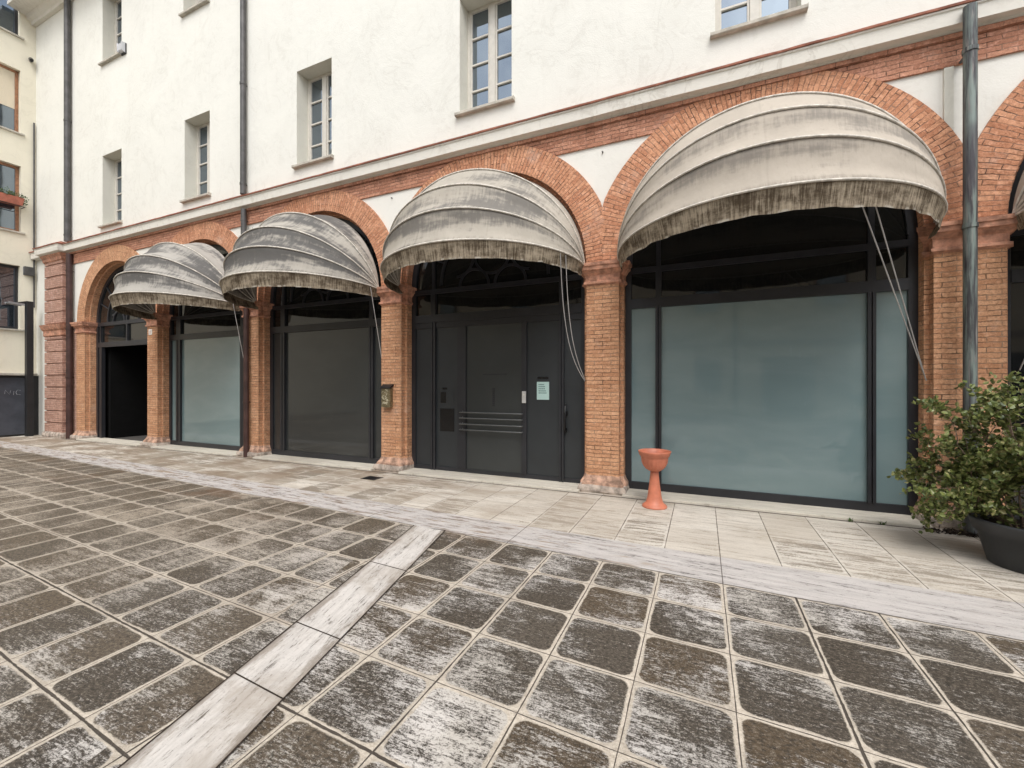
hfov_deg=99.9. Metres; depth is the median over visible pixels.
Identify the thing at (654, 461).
pedestal planter
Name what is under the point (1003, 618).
border band
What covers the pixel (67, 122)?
downpipe
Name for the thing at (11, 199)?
flower box
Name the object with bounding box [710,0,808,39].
window
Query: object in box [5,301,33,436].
street lamp
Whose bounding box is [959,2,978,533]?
downpipe
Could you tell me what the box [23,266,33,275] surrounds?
wall lamp
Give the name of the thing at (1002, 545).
plant pot
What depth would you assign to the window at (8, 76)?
13.17 m
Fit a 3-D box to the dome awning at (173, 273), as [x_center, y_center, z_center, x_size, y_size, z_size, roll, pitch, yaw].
[-7.785,-1.830,9.580,3.360,2.962,1.590,0,0,24]
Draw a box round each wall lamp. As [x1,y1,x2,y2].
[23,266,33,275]
[117,41,126,55]
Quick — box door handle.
[522,391,525,402]
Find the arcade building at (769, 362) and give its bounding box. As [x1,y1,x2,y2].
[7,0,1023,529]
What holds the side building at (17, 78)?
on the courtyard paving
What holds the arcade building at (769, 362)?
on the courtyard paving
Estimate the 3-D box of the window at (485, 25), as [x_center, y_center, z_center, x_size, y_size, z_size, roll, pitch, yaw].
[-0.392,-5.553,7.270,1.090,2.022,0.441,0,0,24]
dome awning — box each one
[108,242,242,353]
[219,212,380,352]
[380,168,584,380]
[617,91,947,380]
[1012,171,1023,369]
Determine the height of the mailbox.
0.432 m
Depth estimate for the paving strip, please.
2.37 m
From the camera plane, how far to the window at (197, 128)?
10.61 m
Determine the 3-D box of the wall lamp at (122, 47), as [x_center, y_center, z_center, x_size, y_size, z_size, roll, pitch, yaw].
[-10.415,-8.965,11.483,0.220,0.289,0.126,0,0,24]
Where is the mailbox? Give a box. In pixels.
[380,384,393,407]
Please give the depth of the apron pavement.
4.92 m
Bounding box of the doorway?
[96,265,146,440]
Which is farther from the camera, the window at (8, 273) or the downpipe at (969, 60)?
the window at (8, 273)
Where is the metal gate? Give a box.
[0,373,37,436]
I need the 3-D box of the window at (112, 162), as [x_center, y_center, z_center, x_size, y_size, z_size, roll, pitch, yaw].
[-10.909,-5.343,11.923,1.090,2.022,0.441,0,0,24]
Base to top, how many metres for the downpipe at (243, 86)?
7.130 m
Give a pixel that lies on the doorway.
(121, 339)
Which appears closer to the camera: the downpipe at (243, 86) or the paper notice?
the paper notice
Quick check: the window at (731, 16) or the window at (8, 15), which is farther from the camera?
the window at (8, 15)
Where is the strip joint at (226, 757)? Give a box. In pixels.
[117,525,444,767]
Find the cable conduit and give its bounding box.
[33,123,34,307]
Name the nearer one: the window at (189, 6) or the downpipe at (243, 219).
the downpipe at (243, 219)
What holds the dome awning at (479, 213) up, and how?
attached to the arcade building at (769, 362)
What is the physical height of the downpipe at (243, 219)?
1.190 m
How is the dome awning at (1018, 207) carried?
attached to the arcade building at (769, 362)
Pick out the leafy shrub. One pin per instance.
(997, 468)
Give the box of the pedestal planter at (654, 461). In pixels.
[638,448,670,509]
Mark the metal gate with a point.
(12, 405)
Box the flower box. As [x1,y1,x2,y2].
[0,186,28,208]
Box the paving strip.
[120,525,442,767]
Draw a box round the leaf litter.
[922,525,978,537]
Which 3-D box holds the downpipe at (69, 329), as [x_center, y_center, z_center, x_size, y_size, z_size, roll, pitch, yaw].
[-12.936,-1.100,12.580,0.166,5.400,0.166,0,0,-25]
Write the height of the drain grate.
0.011 m
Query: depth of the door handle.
7.08 m
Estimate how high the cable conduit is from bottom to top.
5.800 m
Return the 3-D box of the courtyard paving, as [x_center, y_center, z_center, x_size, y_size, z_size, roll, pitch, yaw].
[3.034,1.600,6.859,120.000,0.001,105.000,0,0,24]
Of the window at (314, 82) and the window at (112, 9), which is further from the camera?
the window at (112, 9)
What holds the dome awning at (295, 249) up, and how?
attached to the arcade building at (769, 362)
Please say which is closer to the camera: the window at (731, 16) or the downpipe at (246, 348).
the window at (731, 16)
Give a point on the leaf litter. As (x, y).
(955, 532)
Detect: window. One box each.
[0,0,24,40]
[0,64,24,135]
[0,162,24,234]
[0,263,24,330]
[98,0,121,66]
[98,148,122,228]
[178,0,209,17]
[179,110,210,203]
[291,57,333,168]
[454,0,514,117]
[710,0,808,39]
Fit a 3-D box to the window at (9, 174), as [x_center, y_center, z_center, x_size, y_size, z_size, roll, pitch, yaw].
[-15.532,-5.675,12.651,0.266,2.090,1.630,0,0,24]
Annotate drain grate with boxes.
[360,476,382,479]
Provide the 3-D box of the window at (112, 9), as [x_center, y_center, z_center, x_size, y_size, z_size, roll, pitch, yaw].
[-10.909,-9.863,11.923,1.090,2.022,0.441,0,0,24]
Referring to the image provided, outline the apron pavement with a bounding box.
[0,435,1023,602]
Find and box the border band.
[0,441,1023,639]
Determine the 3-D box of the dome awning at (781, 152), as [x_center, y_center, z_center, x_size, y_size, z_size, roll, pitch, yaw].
[2.836,-1.716,4.841,3.540,3.360,1.679,0,0,24]
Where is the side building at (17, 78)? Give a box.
[0,0,36,375]
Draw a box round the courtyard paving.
[0,447,1023,767]
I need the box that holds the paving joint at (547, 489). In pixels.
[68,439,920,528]
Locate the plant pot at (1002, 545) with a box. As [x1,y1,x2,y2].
[968,512,1023,573]
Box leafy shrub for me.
[886,371,1023,533]
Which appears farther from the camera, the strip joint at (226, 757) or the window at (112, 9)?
the window at (112, 9)
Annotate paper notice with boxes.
[537,382,548,399]
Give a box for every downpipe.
[63,0,71,241]
[65,253,73,438]
[240,0,246,194]
[240,208,247,233]
[243,308,250,456]
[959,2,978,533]

